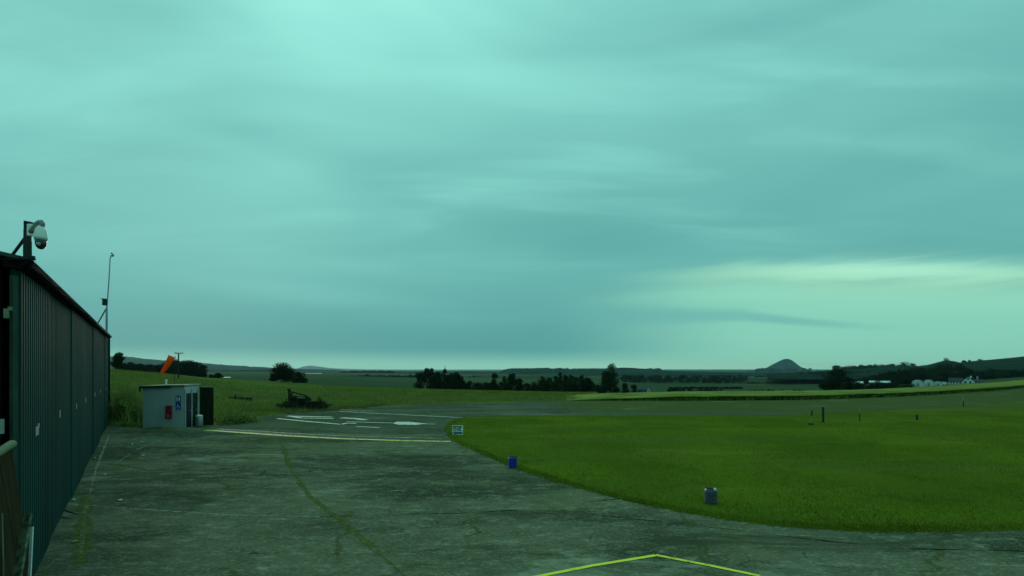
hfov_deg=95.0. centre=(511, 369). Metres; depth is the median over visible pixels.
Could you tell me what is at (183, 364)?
tree
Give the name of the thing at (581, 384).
tree
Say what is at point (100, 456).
concrete joint
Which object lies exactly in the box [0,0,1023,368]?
sky
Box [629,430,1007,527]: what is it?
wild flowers
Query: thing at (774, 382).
hedge
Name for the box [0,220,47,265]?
security camera
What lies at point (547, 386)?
tree
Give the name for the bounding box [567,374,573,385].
tree
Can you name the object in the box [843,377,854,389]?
bush
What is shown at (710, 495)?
trash can
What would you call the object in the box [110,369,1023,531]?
ground
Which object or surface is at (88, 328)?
hangar door
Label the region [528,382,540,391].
bush
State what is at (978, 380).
outbuilding
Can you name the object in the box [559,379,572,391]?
tree
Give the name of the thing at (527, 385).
bush
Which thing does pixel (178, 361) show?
telegraph pole
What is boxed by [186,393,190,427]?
door
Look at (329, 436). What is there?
painted line
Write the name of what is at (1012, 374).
tree
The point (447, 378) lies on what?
tree
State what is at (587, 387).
tree
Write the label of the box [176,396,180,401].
toilet sign
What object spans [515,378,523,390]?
tree
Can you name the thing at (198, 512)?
concrete joint
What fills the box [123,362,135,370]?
tree
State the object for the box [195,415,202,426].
water butt
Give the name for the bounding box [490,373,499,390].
tree
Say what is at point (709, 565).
painted line
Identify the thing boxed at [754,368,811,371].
distant wood
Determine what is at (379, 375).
hedge
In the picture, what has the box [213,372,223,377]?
bush
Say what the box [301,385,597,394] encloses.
pale grass
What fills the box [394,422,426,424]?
painted line
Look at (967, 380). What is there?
cottage
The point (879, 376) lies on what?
tree
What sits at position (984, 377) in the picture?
tree
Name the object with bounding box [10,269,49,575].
hangar door
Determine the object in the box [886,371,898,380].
tree
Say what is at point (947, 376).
tree
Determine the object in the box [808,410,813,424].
marker post
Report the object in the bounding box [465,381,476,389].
bush
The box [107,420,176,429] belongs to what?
verge grass
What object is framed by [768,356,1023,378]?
hill
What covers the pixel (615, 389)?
bush
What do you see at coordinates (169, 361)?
windsock
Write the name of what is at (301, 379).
bush
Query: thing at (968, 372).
tree
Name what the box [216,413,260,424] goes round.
weeds
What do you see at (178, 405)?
toilet sign
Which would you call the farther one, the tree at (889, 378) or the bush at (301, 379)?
the tree at (889, 378)
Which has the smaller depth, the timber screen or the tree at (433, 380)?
the timber screen
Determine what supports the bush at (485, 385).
on the ground at (333, 378)
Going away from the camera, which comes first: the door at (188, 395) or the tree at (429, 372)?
the door at (188, 395)
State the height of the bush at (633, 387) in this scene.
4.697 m
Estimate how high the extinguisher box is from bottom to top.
0.740 m
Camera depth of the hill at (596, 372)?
2159.42 m
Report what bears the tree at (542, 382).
on the ground at (333, 378)
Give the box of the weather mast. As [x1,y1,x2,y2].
[98,253,113,331]
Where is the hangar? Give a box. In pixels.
[0,251,111,575]
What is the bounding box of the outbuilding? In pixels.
[973,376,982,381]
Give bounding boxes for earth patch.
[283,404,388,413]
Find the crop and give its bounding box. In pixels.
[565,380,1023,400]
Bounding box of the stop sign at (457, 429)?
[452,425,462,434]
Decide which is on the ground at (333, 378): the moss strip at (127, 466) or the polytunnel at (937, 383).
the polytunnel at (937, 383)
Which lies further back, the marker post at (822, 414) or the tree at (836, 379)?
the tree at (836, 379)
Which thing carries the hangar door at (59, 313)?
in the hangar
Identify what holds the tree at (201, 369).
on the ground at (333, 378)
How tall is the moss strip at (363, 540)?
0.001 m
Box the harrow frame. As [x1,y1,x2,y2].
[229,395,252,400]
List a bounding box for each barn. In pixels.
[636,387,646,391]
[869,381,890,384]
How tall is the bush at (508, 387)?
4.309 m
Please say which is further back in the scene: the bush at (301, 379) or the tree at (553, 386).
the tree at (553, 386)
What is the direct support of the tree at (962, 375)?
on the ground at (333, 378)
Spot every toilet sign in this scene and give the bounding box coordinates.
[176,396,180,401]
[176,403,180,408]
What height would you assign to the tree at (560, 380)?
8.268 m
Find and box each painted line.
[203,428,450,440]
[207,430,450,441]
[226,429,442,438]
[277,418,339,424]
[342,411,462,417]
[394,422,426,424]
[535,554,655,575]
[656,554,763,575]
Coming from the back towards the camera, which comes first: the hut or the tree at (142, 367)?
the tree at (142, 367)
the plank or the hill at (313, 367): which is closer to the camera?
the plank
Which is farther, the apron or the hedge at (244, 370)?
the hedge at (244, 370)
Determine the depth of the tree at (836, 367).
1464.72 m
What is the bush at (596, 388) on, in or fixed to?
on the ground at (333, 378)
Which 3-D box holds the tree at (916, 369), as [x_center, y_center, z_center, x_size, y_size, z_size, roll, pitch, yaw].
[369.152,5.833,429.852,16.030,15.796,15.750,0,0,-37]
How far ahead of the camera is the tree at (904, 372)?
417.32 m
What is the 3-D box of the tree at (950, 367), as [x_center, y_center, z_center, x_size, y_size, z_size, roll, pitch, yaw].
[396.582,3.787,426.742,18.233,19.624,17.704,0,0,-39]
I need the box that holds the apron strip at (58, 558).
[34,425,123,575]
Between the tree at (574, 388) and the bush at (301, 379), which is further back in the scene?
the tree at (574, 388)
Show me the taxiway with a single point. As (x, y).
(389, 417)
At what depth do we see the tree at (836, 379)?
228.47 m
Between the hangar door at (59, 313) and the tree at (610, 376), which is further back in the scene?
the tree at (610, 376)
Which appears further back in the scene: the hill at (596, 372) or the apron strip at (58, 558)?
the hill at (596, 372)
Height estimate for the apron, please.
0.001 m
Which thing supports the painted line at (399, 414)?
on the taxiway
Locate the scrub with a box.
[275,403,331,408]
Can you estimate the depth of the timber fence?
4.83 m
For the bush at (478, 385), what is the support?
on the ground at (333, 378)
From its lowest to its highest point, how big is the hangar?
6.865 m
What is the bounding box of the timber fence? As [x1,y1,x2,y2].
[0,440,32,575]
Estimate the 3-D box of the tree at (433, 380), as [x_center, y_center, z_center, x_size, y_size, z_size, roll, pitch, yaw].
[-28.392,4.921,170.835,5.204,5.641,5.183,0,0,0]
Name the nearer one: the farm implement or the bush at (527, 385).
the farm implement
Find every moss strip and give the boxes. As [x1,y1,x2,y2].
[70,493,92,564]
[109,463,153,470]
[281,442,405,575]
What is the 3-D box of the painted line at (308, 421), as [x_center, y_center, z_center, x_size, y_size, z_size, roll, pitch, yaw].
[-13.286,3.387,30.451,6.577,0.001,0.286,0,0,31]
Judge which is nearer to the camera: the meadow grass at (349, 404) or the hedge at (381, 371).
the meadow grass at (349, 404)
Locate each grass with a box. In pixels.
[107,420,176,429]
[108,374,152,422]
[110,368,575,424]
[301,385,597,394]
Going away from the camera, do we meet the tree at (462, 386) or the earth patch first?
the earth patch
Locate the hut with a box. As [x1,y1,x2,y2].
[139,380,199,428]
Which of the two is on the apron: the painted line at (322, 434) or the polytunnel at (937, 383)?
the painted line at (322, 434)
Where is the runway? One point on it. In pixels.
(671, 408)
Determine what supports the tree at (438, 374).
on the ground at (333, 378)
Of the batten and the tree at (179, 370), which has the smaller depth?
the batten
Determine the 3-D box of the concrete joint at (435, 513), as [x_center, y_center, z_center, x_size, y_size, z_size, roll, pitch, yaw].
[-2.136,3.388,10.983,4.572,0.001,0.128,0,0,-7]
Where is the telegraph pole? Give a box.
[174,352,182,378]
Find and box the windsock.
[160,355,174,381]
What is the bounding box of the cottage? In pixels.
[962,376,974,383]
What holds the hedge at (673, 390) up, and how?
on the ground at (333, 378)
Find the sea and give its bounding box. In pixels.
[379,369,503,369]
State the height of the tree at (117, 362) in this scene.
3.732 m
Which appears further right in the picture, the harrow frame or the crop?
the crop
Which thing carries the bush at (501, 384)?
on the ground at (333, 378)
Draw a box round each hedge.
[205,369,271,371]
[341,370,394,372]
[352,374,415,376]
[667,388,722,391]
[669,386,742,388]
[747,382,816,383]
[849,380,915,389]
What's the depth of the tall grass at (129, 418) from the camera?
29.57 m
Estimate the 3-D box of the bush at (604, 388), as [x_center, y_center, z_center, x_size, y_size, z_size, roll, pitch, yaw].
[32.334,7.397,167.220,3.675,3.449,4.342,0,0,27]
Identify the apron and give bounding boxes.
[94,426,1023,575]
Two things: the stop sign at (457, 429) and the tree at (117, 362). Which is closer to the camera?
the stop sign at (457, 429)
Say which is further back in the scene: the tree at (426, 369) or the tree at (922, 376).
the tree at (922, 376)
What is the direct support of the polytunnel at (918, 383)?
on the ground at (333, 378)
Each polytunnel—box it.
[911,380,924,386]
[924,380,934,385]
[934,381,942,385]
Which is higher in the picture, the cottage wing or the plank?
the cottage wing
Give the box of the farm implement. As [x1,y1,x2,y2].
[282,389,310,408]
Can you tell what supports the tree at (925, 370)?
on the ground at (333, 378)
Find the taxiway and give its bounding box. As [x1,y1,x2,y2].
[208,400,566,433]
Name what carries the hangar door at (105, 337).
in the hangar
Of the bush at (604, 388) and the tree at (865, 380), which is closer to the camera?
the bush at (604, 388)
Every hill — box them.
[110,356,340,370]
[297,366,378,369]
[373,368,767,375]
[747,359,809,371]
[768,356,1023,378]
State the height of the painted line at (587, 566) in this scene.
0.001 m
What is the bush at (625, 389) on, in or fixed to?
on the ground at (333, 378)
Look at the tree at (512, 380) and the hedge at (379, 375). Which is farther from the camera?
the hedge at (379, 375)
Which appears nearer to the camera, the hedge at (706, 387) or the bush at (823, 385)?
the bush at (823, 385)
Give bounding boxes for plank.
[12,513,32,575]
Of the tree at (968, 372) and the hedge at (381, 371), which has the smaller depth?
the tree at (968, 372)
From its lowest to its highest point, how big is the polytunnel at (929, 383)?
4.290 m
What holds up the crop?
on the ground at (333, 378)
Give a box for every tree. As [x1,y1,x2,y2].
[110,352,125,369]
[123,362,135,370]
[133,363,148,371]
[151,364,166,372]
[165,363,177,374]
[175,364,185,374]
[177,360,194,375]
[181,363,199,375]
[195,365,207,377]
[270,362,296,381]
[414,372,427,388]
[423,368,428,388]
[424,368,434,388]
[427,375,440,388]
[433,371,443,389]
[440,366,448,389]
[441,374,452,388]
[450,372,460,389]
[458,380,467,389]
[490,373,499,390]
[506,373,517,390]
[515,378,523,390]
[537,376,547,390]
[543,377,552,391]
[548,381,560,391]
[556,372,562,389]
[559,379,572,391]
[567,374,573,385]
[571,376,581,391]
[579,374,586,391]
[582,377,591,391]
[598,372,610,390]
[603,363,619,392]
[821,369,847,389]
[832,365,840,369]
[859,376,873,383]
[873,372,892,380]
[878,376,893,383]
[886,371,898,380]
[893,369,915,377]
[895,375,917,383]
[907,367,923,372]
[909,373,932,381]
[917,367,935,374]
[924,365,949,381]
[938,362,961,375]
[942,374,957,381]
[948,364,969,377]
[953,372,968,378]
[960,368,974,376]
[970,369,988,378]
[975,374,997,379]
[985,368,1001,377]
[1000,369,1023,377]
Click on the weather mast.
(104, 302)
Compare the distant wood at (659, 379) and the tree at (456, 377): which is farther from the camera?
the distant wood at (659, 379)
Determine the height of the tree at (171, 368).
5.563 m
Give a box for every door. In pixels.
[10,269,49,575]
[50,295,69,538]
[70,310,84,497]
[85,321,91,467]
[92,326,99,453]
[100,332,103,437]
[104,335,107,429]
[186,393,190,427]
[193,393,196,425]
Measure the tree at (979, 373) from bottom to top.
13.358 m
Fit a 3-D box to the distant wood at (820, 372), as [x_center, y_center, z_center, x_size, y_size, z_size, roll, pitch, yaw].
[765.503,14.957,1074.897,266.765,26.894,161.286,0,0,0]
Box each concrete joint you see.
[68,503,320,516]
[79,434,109,553]
[321,510,511,516]
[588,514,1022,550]
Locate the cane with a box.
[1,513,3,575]
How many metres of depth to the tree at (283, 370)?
116.60 m
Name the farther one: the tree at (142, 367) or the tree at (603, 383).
the tree at (142, 367)
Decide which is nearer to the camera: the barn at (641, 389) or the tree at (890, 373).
the barn at (641, 389)
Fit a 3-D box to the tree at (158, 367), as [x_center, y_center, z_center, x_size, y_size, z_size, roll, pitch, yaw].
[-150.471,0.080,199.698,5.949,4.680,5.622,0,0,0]
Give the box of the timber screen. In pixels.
[200,386,213,424]
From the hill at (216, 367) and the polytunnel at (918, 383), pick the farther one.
the hill at (216, 367)
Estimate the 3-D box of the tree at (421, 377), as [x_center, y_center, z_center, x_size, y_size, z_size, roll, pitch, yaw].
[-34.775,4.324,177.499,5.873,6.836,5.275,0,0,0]
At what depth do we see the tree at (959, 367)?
416.54 m
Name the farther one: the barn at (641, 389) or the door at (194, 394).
the barn at (641, 389)
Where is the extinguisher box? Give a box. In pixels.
[165,406,171,418]
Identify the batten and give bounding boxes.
[28,527,33,575]
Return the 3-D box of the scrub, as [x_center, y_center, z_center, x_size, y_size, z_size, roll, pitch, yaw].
[-17.857,3.167,40.536,4.552,0.703,2.376,0,0,0]
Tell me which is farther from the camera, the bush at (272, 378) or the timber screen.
the bush at (272, 378)
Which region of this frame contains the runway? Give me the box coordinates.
[563,388,1023,415]
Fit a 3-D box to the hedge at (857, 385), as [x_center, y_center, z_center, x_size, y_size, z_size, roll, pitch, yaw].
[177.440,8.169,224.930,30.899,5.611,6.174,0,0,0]
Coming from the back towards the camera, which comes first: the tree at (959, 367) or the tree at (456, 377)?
the tree at (959, 367)
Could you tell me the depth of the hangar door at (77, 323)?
13.31 m
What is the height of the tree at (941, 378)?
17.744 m
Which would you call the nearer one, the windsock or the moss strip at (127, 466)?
the moss strip at (127, 466)
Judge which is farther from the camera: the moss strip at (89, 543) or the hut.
the hut
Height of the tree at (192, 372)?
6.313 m
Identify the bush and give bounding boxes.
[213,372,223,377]
[268,368,281,380]
[291,371,307,382]
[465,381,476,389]
[472,382,481,389]
[478,382,490,390]
[495,381,505,390]
[502,382,512,390]
[522,383,531,391]
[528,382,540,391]
[590,384,602,392]
[599,385,607,392]
[609,386,619,392]
[621,383,628,392]
[631,384,636,392]
[817,380,831,389]
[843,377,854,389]
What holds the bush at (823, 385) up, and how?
on the ground at (333, 378)
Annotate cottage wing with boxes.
[948,378,962,383]
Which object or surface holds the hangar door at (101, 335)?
in the hangar
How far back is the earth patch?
38.74 m
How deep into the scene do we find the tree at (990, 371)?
429.79 m
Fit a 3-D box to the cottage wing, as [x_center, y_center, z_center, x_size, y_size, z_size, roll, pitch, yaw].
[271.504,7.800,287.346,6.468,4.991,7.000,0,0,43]
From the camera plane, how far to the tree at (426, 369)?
183.37 m
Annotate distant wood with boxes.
[510,368,661,369]
[619,374,748,382]
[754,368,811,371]
[796,370,875,379]
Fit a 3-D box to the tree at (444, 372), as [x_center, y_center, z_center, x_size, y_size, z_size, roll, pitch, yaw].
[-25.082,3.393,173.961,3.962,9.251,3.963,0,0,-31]
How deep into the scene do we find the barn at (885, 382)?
297.87 m
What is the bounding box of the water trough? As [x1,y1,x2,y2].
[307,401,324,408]
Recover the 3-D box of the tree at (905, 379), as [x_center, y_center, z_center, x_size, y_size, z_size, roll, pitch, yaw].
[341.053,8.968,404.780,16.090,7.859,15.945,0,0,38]
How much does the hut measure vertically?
2.790 m
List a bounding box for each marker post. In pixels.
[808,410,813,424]
[822,407,823,422]

